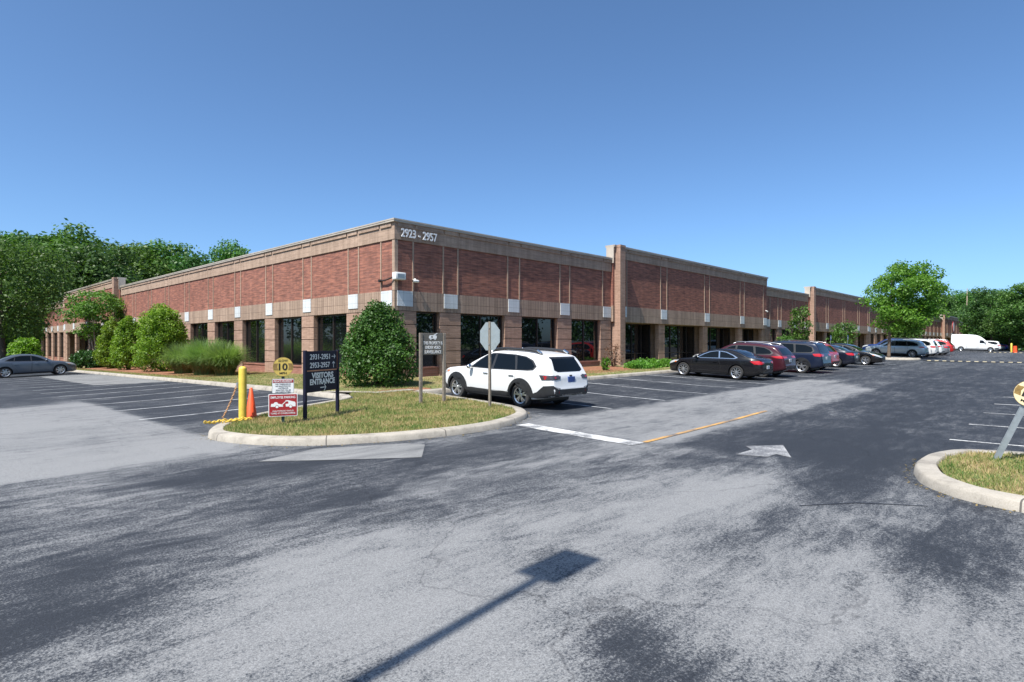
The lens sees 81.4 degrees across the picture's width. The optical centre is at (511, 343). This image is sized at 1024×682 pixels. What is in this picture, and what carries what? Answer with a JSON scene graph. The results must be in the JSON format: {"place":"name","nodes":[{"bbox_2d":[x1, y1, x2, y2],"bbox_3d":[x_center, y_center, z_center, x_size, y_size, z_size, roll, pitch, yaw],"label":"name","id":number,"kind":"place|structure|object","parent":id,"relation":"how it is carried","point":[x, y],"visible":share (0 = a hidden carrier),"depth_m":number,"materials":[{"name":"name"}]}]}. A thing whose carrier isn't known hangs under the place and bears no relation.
{"place":"outdoors","nodes":[
{"label":"outdoors","id":0,"kind":"place"},
{"bbox_2d":[152,341,196,373],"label":"fountain grass","id":1,"kind":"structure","parent":0,"point":[178,368],"depth_m":34.64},
{"bbox_2d":[83,366,441,392],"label":"lawn","id":2,"kind":"structure","parent":0,"point":[395,385],"depth_m":23.02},
{"bbox_2d":[55,288,124,349],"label":"crape myrtle","id":3,"kind":"object","parent":2,"relation":"on","point":[84,309],"visible":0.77,"depth_m":52.14,"materials":[{"name":"green plant"}]},
{"bbox_2d":[79,366,261,376],"bbox_3d":[-24.852,1.811,41.038,29.000,0.432,4.095,0,0,44],"label":"mulch bed","id":4,"kind":"object","parent":2,"relation":"on","point":[135,370],"visible":0.38,"depth_m":39.38,"materials":[{"name":"brown wood"}]},
{"bbox_2d":[68,349,104,367],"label":"hedge","id":5,"kind":"object","parent":4,"relation":"on","point":[82,358],"visible":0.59,"depth_m":48.77,"materials":[{"name":"green plant"}]},
{"bbox_2d":[92,316,124,368],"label":"clipped shrub","id":6,"kind":"object","parent":4,"relation":"on","point":[101,354],"visible":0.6,"depth_m":46.16,"materials":[{"name":"green plant"}]},
{"bbox_2d":[107,315,148,369],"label":"clipped shrub","id":7,"kind":"object","parent":4,"relation":"on","point":[127,326],"visible":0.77,"depth_m":42.66,"materials":[{"name":"green plant"}]},
{"bbox_2d":[129,303,191,371],"bbox_3d":[-22.834,-0.341,38.899,3.656,4.732,3.619,0,0,44],"label":"clipped shrub","id":8,"kind":"object","parent":4,"relation":"on","point":[161,325],"visible":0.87,"depth_m":38.07,"materials":[{"name":"green plant"}]},
{"bbox_2d":[171,337,230,374],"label":"fountain grass","id":9,"kind":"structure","parent":4,"relation":"on","point":[200,369],"depth_m":32.14,"materials":[{"name":"plant"}]},
{"bbox_2d":[192,340,255,375],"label":"fountain grass","id":10,"kind":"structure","parent":4,"relation":"on","point":[226,359],"depth_m":30.87,"materials":[{"name":"plant"}]},
{"bbox_2d":[339,298,418,386],"bbox_3d":[-4.892,0.109,22.034,3.027,3.573,3.216,0,0,3],"label":"round bush","id":11,"kind":"object","parent":2,"relation":"on","point":[376,326],"visible":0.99,"depth_m":21.26,"materials":[{"name":"green plant"}]},
{"bbox_2d":[77,367,1023,495],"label":"grass","id":12,"kind":"structure","parent":2,"relation":"on","point":[407,398],"depth_m":13.67,"materials":[{"name":"plant"}]},
{"bbox_2d":[323,389,413,392],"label":"footpath","id":13,"kind":"structure","parent":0,"point":[369,391],"depth_m":19.36,"materials":[{"name":"concrete"}]},
{"bbox_2d":[226,393,514,435],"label":"lawn","id":14,"kind":"structure","parent":0,"point":[367,418],"depth_m":13.44,"materials":[{"name":"plant"}]},
{"bbox_2d":[236,366,246,419],"bbox_3d":[-6.076,1.219,13.391,0.170,1.428,0.204,0,0,44],"label":"bollard","id":15,"kind":"object","parent":14,"relation":"on","point":[241,385],"visible":0.94,"depth_m":13.33,"materials":[{"name":"metal"}]},
{"bbox_2d":[247,388,262,417],"bbox_3d":[-6.037,1.370,13.778,0.360,0.712,0.360,0,0,15],"label":"traffic cone","id":16,"kind":"object","parent":14,"relation":"on","point":[251,409],"visible":0.7,"depth_m":13.71,"materials":[{"name":"plastic"}]},
{"bbox_2d":[268,357,297,421],"bbox_3d":[-4.888,1.055,12.708,0.580,1.540,0.062,0,0,-21],"label":"sign post","id":17,"kind":"object","parent":14,"relation":"on","point":[283,404],"visible":1,"depth_m":12.69,"materials":[{"name":"red metal"}]},
{"bbox_2d":[303,350,338,419],"bbox_3d":[-4.412,0.996,13.816,0.070,1.700,1.322,0,0,17],"label":"direction sign","id":18,"kind":"object","parent":14,"relation":"on","point":[320,370],"visible":1,"depth_m":13.73,"materials":[{"name":"metal"}]},
{"bbox_2d":[368,387,430,393],"bbox_3d":[-3.737,1.562,19.892,1.089,0.028,2.843,0,0,33],"label":"mulch bed","id":19,"kind":"object","parent":14,"relation":"on","point":[416,388],"visible":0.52,"depth_m":20.35,"materials":[{"name":"brown wood"}]},
{"bbox_2d":[419,333,445,402],"bbox_3d":[-2.247,0.787,16.838,0.830,2.180,0.080,0,0,-37],"label":"surveillance sign","id":20,"kind":"object","parent":14,"relation":"on","point":[432,343],"visible":0.98,"depth_m":16.81,"materials":[{"name":"metal"}]},
{"bbox_2d":[480,321,499,406],"bbox_3d":[-0.610,0.664,16.178,0.767,2.540,0.065,0,0,44],"label":"stop sign","id":21,"kind":"object","parent":14,"relation":"on","point":[489,336],"visible":0.98,"depth_m":16.17,"materials":[{"name":"metal"}]},
{"bbox_2d":[0,350,1023,681],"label":"asphalt lot","id":22,"kind":"structure","parent":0,"point":[136,544],"depth_m":5.75,"materials":[{"name":"asphalt"}]},
{"bbox_2d":[6,336,44,356],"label":"bright shrub","id":23,"kind":"object","parent":22,"relation":"on","point":[22,345],"visible":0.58,"depth_m":51.53,"materials":[{"name":"green plant"}]},
{"bbox_2d":[0,354,76,377],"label":"parked sedan","id":24,"kind":"object","parent":22,"relation":"on","point":[10,365],"visible":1,"depth_m":39.11,"materials":[{"name":"blue paint"}]},
{"bbox_2d":[0,235,83,357],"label":"shade tree","id":25,"kind":"object","parent":22,"relation":"on","point":[18,307],"visible":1,"depth_m":55.74,"materials":[{"name":"green plant"}]},
{"bbox_2d":[44,374,166,384],"bbox_3d":[-23.474,1.977,33.500,16.600,0.283,2.800,0,0,44],"label":"asphalt patch","id":26,"kind":"object","parent":22,"relation":"on","point":[93,379],"visible":0.98,"depth_m":32.24,"materials":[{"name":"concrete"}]},
{"bbox_2d":[68,370,346,398],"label":"kerb","id":27,"kind":"structure","parent":22,"relation":"on","point":[297,391],"depth_m":25.99,"materials":[{"name":"concrete"}]},
{"bbox_2d":[139,399,325,419],"bbox_3d":[-7.345,1.776,16.450,0.100,0.154,5.201,0,0,42],"label":"parking line","id":28,"kind":"object","parent":22,"relation":"on","point":[208,412],"visible":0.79,"depth_m":15.41,"materials":[{"name":"white paint"}]},
{"bbox_2d":[262,443,424,460],"bbox_3d":[-2.848,1.877,10.378,2.675,0.027,1.376,0,0,-10],"label":"asphalt patch","id":29,"kind":"object","parent":22,"relation":"on","point":[406,450],"visible":1,"depth_m":10.23,"materials":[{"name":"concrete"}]},
{"bbox_2d":[208,391,527,445],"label":"kerb","id":30,"kind":"structure","parent":22,"relation":"on","point":[217,432],"depth_m":11.46,"materials":[{"name":"concrete"}]},
{"bbox_2d":[203,417,252,423],"bbox_3d":[-6.178,1.672,12.954,0.175,0.106,1.073,0,0,44],"label":"yellow chain","id":31,"kind":"object","parent":30,"relation":"on","point":[224,420],"visible":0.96,"depth_m":12.92,"materials":[{"name":"plastic"}]},
{"bbox_2d":[446,347,587,406],"bbox_3d":[-0.032,0.934,18.552,4.878,1.699,2.254,3,2,44],"label":"parked wagon","id":32,"kind":"object","parent":22,"relation":"on","point":[524,376],"visible":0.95,"depth_m":17.25,"materials":[{"name":"white paint"}]},
{"bbox_2d":[416,370,677,392],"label":"kerb","id":33,"kind":"structure","parent":22,"relation":"on","point":[438,390],"depth_m":28.34,"materials":[{"name":"concrete"}]},
{"bbox_2d":[518,423,642,444],"bbox_3d":[1.318,1.886,12.571,0.420,0.033,3.348,0,0,-40],"label":"stop line","id":34,"kind":"object","parent":22,"relation":"on","point":[599,437],"visible":1,"depth_m":12.41,"materials":[{"name":"white paint"}]},
{"bbox_2d":[195,412,1015,512],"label":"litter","id":35,"kind":"object","parent":22,"relation":"on","point":[900,467],"visible":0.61,"depth_m":8.89,"materials":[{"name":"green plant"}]},
{"bbox_2d":[643,411,765,441],"bbox_3d":[4.833,1.887,14.089,0.110,0.025,6.906,0,0,41],"label":"lane line","id":36,"kind":"object","parent":22,"relation":"on","point":[702,427],"visible":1,"depth_m":13.50,"materials":[{"name":"yellow paint"}]},
{"bbox_2d":[670,348,772,379],"bbox_3d":[10.333,0.927,29.704,4.845,1.437,2.216,3,3,44],"label":"parked coupe","id":37,"kind":"object","parent":22,"relation":"on","point":[736,364],"visible":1,"depth_m":28.64,"materials":[{"name":"black paint"}]},
{"bbox_2d":[693,341,795,376],"bbox_3d":[12.267,0.734,31.727,5.048,1.767,2.367,3,2,44],"label":"parked crossover","id":38,"kind":"object","parent":22,"relation":"on","point":[782,358],"visible":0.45,"depth_m":30.09,"materials":[{"name":"red paint"}]},
{"bbox_2d":[737,345,753,352],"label":"window","id":39,"kind":"structure","parent":38,"relation":"in","point":[748,348],"depth_m":30.68,"materials":[{"name":"black glass"}]},
{"bbox_2d":[755,347,770,353],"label":"window","id":40,"kind":"structure","parent":38,"relation":"in","point":[759,350],"depth_m":30.11,"materials":[{"name":"black glass"}]},
{"bbox_2d":[778,348,791,354],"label":"rear window","id":41,"kind":"structure","parent":38,"relation":"in","point":[784,351],"depth_m":30.17,"materials":[{"name":"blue glass"}]},
{"bbox_2d":[738,445,790,456],"bbox_3d":[4.490,1.912,10.748,0.873,0.001,1.368,0,0,19],"label":"lane arrow","id":42,"kind":"object","parent":22,"relation":"on","point":[766,450],"visible":1,"depth_m":10.57,"materials":[{"name":"white paint"}]},
{"bbox_2d":[769,340,831,372],"bbox_3d":[15.798,0.668,34.922,5.048,1.830,2.370,3,2,44],"label":"parked off roader","id":43,"kind":"object","parent":22,"relation":"on","point":[811,356],"visible":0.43,"depth_m":33.21,"materials":[{"name":"blue paint"}]},
{"bbox_2d":[778,343,793,351],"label":"window","id":44,"kind":"structure","parent":43,"relation":"in","point":[790,346],"depth_m":33.77,"materials":[{"name":"black glass"}]},
{"bbox_2d":[796,344,812,351],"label":"window","id":45,"kind":"structure","parent":43,"relation":"in","point":[799,348],"depth_m":33.24,"materials":[{"name":"black glass"}]},
{"bbox_2d":[810,341,839,368],"bbox_3d":[17.785,0.653,37.726,5.048,1.767,2.367,3,3,44],"label":"parked crossover","id":46,"kind":"object","parent":22,"relation":"on","point":[834,355],"visible":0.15,"depth_m":36.17,"materials":[{"name":"red paint"}]},
{"bbox_2d":[829,344,859,366],"bbox_3d":[21.098,0.751,41.063,4.884,1.487,2.214,3,3,44],"label":"parked sedan","id":47,"kind":"object","parent":22,"relation":"on","point":[847,357],"visible":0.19,"depth_m":39.25,"materials":[{"name":"blue paint"}]},
{"bbox_2d":[831,343,885,364],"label":"parked sedan","id":48,"kind":"object","parent":22,"relation":"on","point":[868,357],"visible":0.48,"depth_m":42.79,"materials":[{"name":"black paint"}]},
{"bbox_2d":[800,502,923,505],"bbox_3d":[4.157,1.914,7.111,1.502,0.001,0.161,0,0,1],"label":"tar strip","id":49,"kind":"object","parent":22,"relation":"on","point":[862,502],"visible":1,"depth_m":7.13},
{"bbox_2d":[862,338,905,349],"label":"parked off roader","id":50,"kind":"object","parent":22,"relation":"on","point":[879,343],"visible":0.2,"depth_m":61.65,"materials":[{"name":"blue paint"}]},
{"bbox_2d":[866,339,928,356],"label":"parked crossover","id":51,"kind":"object","parent":22,"relation":"on","point":[910,347],"visible":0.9,"depth_m":56.62,"materials":[{"name":"grey metal"}]},
{"bbox_2d":[881,346,894,352],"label":"door","id":52,"kind":"structure","parent":51,"relation":"in","point":[883,348],"depth_m":57.57,"materials":[{"name":"grey metal"}]},
{"bbox_2d":[895,346,907,352],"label":"door","id":53,"kind":"structure","parent":51,"relation":"in","point":[898,349],"depth_m":56.72,"materials":[{"name":"grey metal"}]},
{"bbox_2d":[886,356,920,359],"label":"kerb","id":54,"kind":"structure","parent":22,"relation":"on","point":[912,358],"depth_m":51.65,"materials":[{"name":"concrete"}]},
{"bbox_2d":[855,259,953,357],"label":"lot tree","id":55,"kind":"object","parent":22,"relation":"on","point":[908,304],"visible":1,"depth_m":52.92,"materials":[{"name":"green plant"}]},
{"bbox_2d":[886,338,938,356],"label":"parked off roader","id":56,"kind":"object","parent":22,"relation":"on","point":[932,346],"visible":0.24,"depth_m":58.25,"materials":[{"name":"white paint"}]},
{"bbox_2d":[929,339,944,355],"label":"parked crossover","id":57,"kind":"object","parent":22,"relation":"on","point":[941,347],"visible":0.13,"depth_m":61.17,"materials":[{"name":"white paint"}]},
{"bbox_2d":[935,339,954,354],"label":"parked crossover","id":58,"kind":"object","parent":22,"relation":"on","point":[948,343],"visible":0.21,"depth_m":67.25,"materials":[{"name":"red paint"}]},
{"bbox_2d":[914,449,1023,512],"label":"kerb","id":59,"kind":"structure","parent":22,"relation":"on","point":[928,473],"depth_m":7.57,"materials":[{"name":"concrete"}]},
{"bbox_2d":[923,360,1023,362],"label":"speed bump","id":60,"kind":"object","parent":22,"relation":"on","point":[973,361],"visible":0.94,"depth_m":47.60,"materials":[{"name":"black"}]},
{"bbox_2d":[951,334,998,351],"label":"parked van","id":61,"kind":"object","parent":22,"relation":"on","point":[960,342],"visible":0.9,"depth_m":94.42,"materials":[{"name":"white paint"}]},
{"bbox_2d":[986,340,1001,350],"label":"parked off roader","id":62,"kind":"object","parent":22,"relation":"on","point":[995,343],"visible":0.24,"depth_m":101.58,"materials":[{"name":"white paint"}]},
{"bbox_2d":[0,0,1023,304],"label":"sky","id":63,"kind":"structure","parent":0,"point":[796,144],"materials":[{"name":"blue"}]},
{"bbox_2d":[410,364,669,381],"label":"lawn","id":64,"kind":"structure","parent":0,"point":[633,371],"depth_m":29.50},
{"bbox_2d":[583,366,634,372],"bbox_3d":[3.213,1.401,30.990,3.280,0.161,9.673,0,0,44],"label":"mulch bed","id":65,"kind":"object","parent":64,"relation":"on","point":[591,368],"visible":0.36,"depth_m":32.87,"materials":[{"name":"brown wood"}]},
{"bbox_2d":[600,357,610,369],"bbox_3d":[4.964,1.091,31.563,0.550,0.797,0.540,0,0,-19],"label":"shrub","id":66,"kind":"object","parent":65,"relation":"on","point":[605,363],"visible":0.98,"depth_m":31.51,"materials":[{"name":"green plant"}]},
{"bbox_2d":[604,344,623,366],"bbox_3d":[5.970,0.694,34.941,1.185,1.440,1.100,0,0,44],"label":"bare shrub","id":67,"kind":"object","parent":65,"relation":"on","point":[615,358],"visible":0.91,"depth_m":34.87,"materials":[{"name":"brown plant"}]},
{"bbox_2d":[624,359,652,368],"bbox_3d":[7.135,1.309,33.642,1.572,0.888,1.693,0,0,28],"label":"ground cover plant","id":68,"kind":"object","parent":65,"relation":"on","point":[637,364],"visible":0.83,"depth_m":33.27,"materials":[{"name":"green plant"}]},
{"bbox_2d":[635,357,662,367],"bbox_3d":[7.824,1.300,34.766,1.883,1.051,1.804,0,0,44],"label":"ground cover plant","id":69,"kind":"object","parent":64,"relation":"on","point":[656,364],"visible":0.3,"depth_m":34.45,"materials":[{"name":"green plant"}]},
{"bbox_2d":[650,358,670,366],"bbox_3d":[8.879,1.297,35.734,1.933,0.930,1.814,0,0,44],"label":"ground cover plant","id":70,"kind":"object","parent":64,"relation":"on","point":[666,362],"visible":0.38,"depth_m":35.32,"materials":[{"name":"green plant"}]},
{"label":"mulch bed","id":71,"kind":"structure","parent":64,"relation":"on","visible":0},
{"bbox_2d":[776,334,792,340],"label":"leafy shrub","id":72,"kind":"object","parent":71,"relation":"on","point":[787,337],"visible":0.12,"depth_m":53.55,"materials":[{"name":"green plant"}]},
{"bbox_2d":[785,305,813,341],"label":"young tree","id":73,"kind":"object","parent":71,"relation":"on","point":[795,320],"visible":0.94,"depth_m":53.83,"materials":[{"name":"green plant"}]},
{"bbox_2d":[939,453,1023,494],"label":"lawn","id":74,"kind":"structure","parent":0,"point":[976,466],"depth_m":8.35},
{"bbox_2d":[994,381,1023,459],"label":"leaning sign","id":75,"kind":"object","parent":74,"relation":"on","point":[1018,392],"visible":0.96,"depth_m":9.14,"materials":[{"name":"metal"}]},
{"bbox_3d":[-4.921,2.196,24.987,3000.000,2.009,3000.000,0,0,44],"label":"ground","id":76,"kind":"structure","parent":0,"visible":0},
{"bbox_2d":[0,230,36,342],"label":"woodland tree","id":77,"kind":"object","parent":76,"relation":"on","point":[7,236],"visible":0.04,"depth_m":83.28,"materials":[{"name":"green plant"}]},
{"bbox_2d":[4,229,56,340],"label":"woodland tree","id":78,"kind":"object","parent":76,"relation":"on","point":[20,235],"visible":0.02,"depth_m":86.55,"materials":[{"name":"green plant"}]},
{"bbox_2d":[4,218,119,339],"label":"woodland tree","id":79,"kind":"object","parent":76,"relation":"on","point":[54,241],"visible":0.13,"depth_m":82.04,"materials":[{"name":"green plant"}]},
{"bbox_2d":[44,240,144,319],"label":"woodland tree","id":80,"kind":"object","parent":76,"relation":"on","point":[88,257],"visible":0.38,"depth_m":75.91,"materials":[{"name":"green plant"}]},
{"bbox_2d":[5,249,217,354],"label":"woods","id":81,"kind":"object","parent":76,"relation":"on","point":[9,341],"visible":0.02,"depth_m":95.11,"materials":[{"name":"green plant"}]},
{"bbox_2d":[109,240,176,281],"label":"woodland tree","id":82,"kind":"object","parent":76,"relation":"on","point":[143,264],"visible":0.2,"depth_m":89.90,"materials":[{"name":"green plant"}]},
{"bbox_2d":[138,238,201,279],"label":"woodland tree","id":83,"kind":"object","parent":76,"relation":"on","point":[162,250],"visible":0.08,"depth_m":96.17,"materials":[{"name":"green plant"}]},
{"bbox_2d":[165,252,213,272],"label":"woodland tree","id":84,"kind":"object","parent":76,"relation":"on","point":[196,260],"visible":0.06,"depth_m":93.89,"materials":[{"name":"green plant"}]},
{"bbox_2d":[208,239,250,261],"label":"woodland tree","id":85,"kind":"object","parent":76,"relation":"on","point":[232,251],"visible":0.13,"depth_m":102.25,"materials":[{"name":"green plant"}]},
{"bbox_2d":[41,218,968,377],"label":"office building","id":86,"kind":"structure","parent":76,"relation":"on","point":[290,301],"depth_m":34.08,"materials":[{"name":"red brick"}]},
{"bbox_2d":[61,332,63,357],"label":"window","id":87,"kind":"structure","parent":86,"relation":"in","point":[62,334],"depth_m":73.90,"materials":[{"name":"black glass"}]},
{"bbox_2d":[194,323,207,345],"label":"window","id":88,"kind":"structure","parent":86,"relation":"in","point":[200,330],"depth_m":41.11,"materials":[{"name":"black glass"}]},
{"bbox_2d":[218,321,234,347],"bbox_3d":[-18.067,-0.140,37.863,3.120,2.520,0.120,0,0,44],"label":"window","id":89,"kind":"structure","parent":86,"relation":"in","point":[226,330],"depth_m":38.07,"materials":[{"name":"black glass"}]},
{"bbox_2d":[246,319,265,362],"bbox_3d":[-14.909,-0.140,34.850,3.050,2.520,0.120,0,0,44],"label":"window","id":90,"kind":"structure","parent":86,"relation":"in","point":[255,329],"depth_m":35.04,"materials":[{"name":"black glass"}]},
{"bbox_2d":[278,317,302,364],"bbox_3d":[-11.773,-0.140,31.857,3.060,2.520,0.120,0,0,44],"label":"window","id":91,"kind":"structure","parent":86,"relation":"in","point":[290,339],"depth_m":31.85,"materials":[{"name":"black glass"}]},
{"bbox_2d":[317,314,347,366],"bbox_3d":[-8.633,-0.140,28.861,3.060,2.520,0.120,0,0,44],"label":"window","id":92,"kind":"structure","parent":86,"relation":"in","point":[331,329],"depth_m":29.05,"materials":[{"name":"black glass"}]},
{"bbox_2d":[378,272,405,281],"bbox_3d":[-5.099,-2.810,25.240,1.352,0.340,0.520,0,0,44],"label":"wall light","id":93,"kind":"object","parent":86,"relation":"attached to","point":[398,275],"visible":1,"depth_m":24.79,"materials":[{"name":"white plastic"}]},
{"bbox_2d":[415,312,436,366],"bbox_3d":[-3.869,-0.195,26.437,0.120,2.410,1.270,0,0,44],"label":"window","id":94,"kind":"structure","parent":86,"relation":"in","point":[426,322],"depth_m":26.52,"materials":[{"name":"black glass"}]},
{"bbox_2d":[460,314,501,364],"bbox_3d":[-1.546,-0.195,28.871,0.120,2.410,2.900,0,0,44],"label":"window","id":95,"kind":"structure","parent":86,"relation":"in","point":[471,350],"depth_m":28.57,"materials":[{"name":"black glass"}]},
{"bbox_2d":[521,317,554,351],"bbox_3d":[1.330,-0.195,31.884,0.120,2.410,2.870,0,0,44],"label":"window","id":96,"kind":"structure","parent":86,"relation":"in","point":[536,332],"depth_m":32.01,"materials":[{"name":"black glass"}]},
{"bbox_2d":[571,319,597,360],"bbox_3d":[4.167,-0.195,34.858,0.120,2.410,2.790,0,0,44],"label":"window","id":97,"kind":"structure","parent":86,"relation":"in","point":[584,333],"depth_m":34.98,"materials":[{"name":"black glass"}]},
{"bbox_2d":[625,324,649,362],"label":"window","id":98,"kind":"structure","parent":86,"relation":"in","point":[637,336],"depth_m":40.47,"materials":[{"name":"black glass"}]},
{"bbox_2d":[664,325,693,359],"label":"window","id":99,"kind":"structure","parent":86,"relation":"in","point":[679,340],"depth_m":44.63,"materials":[{"name":"black glass"}]},
{"bbox_2d":[707,327,729,350],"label":"window","id":100,"kind":"structure","parent":86,"relation":"in","point":[718,338],"depth_m":49.56,"materials":[{"name":"black glass"}]},
{"bbox_2d":[742,329,752,342],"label":"window","id":101,"kind":"structure","parent":86,"relation":"in","point":[747,334],"depth_m":53.88,"materials":[{"name":"black glass"}]},
{"bbox_2d":[770,329,774,341],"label":"window","id":102,"kind":"structure","parent":86,"relation":"in","point":[772,331],"depth_m":56.37,"materials":[{"name":"black glass"}]},
{"bbox_2d":[924,293,962,317],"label":"woodland tree","id":103,"kind":"object","parent":76,"relation":"on","point":[951,309],"visible":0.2,"depth_m":164.98,"materials":[{"name":"green plant"}]},
{"bbox_2d":[950,289,980,312],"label":"woodland tree","id":104,"kind":"object","parent":76,"relation":"on","point":[962,297],"visible":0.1,"depth_m":170.22,"materials":[{"name":"green plant"}]},
{"bbox_2d":[940,293,1023,350],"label":"woods","id":105,"kind":"object","parent":76,"relation":"on","point":[966,330],"visible":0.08,"depth_m":118.36,"materials":[{"name":"green plant"}]},
{"bbox_2d":[957,286,1008,340],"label":"woodland tree","id":106,"kind":"object","parent":76,"relation":"on","point":[986,297],"visible":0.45,"depth_m":112.40,"materials":[{"name":"green plant"}]},
{"bbox_2d":[980,304,1023,350],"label":"woodland tree","id":107,"kind":"object","parent":76,"relation":"on","point":[994,332],"visible":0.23,"depth_m":104.33,"materials":[{"name":"green plant"}]},
{"bbox_2d":[985,282,1023,338],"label":"woodland tree","id":108,"kind":"object","parent":76,"relation":"on","point":[1010,299],"visible":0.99,"depth_m":99.98,"materials":[{"name":"green plant"}]},
{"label":"lawn","id":109,"kind":"structure","parent":0,"visible":0},
{"bbox_2d":[826,319,859,344],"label":"young tree","id":110,"kind":"object","parent":109,"relation":"on","point":[839,331],"visible":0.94,"depth_m":63.19,"materials":[{"name":"green plant"}]},
{"bbox_2d":[884,321,926,338],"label":"young tree","id":111,"kind":"object","parent":109,"relation":"on","point":[897,335],"visible":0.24,"depth_m":84.59,"materials":[{"name":"green plant"}]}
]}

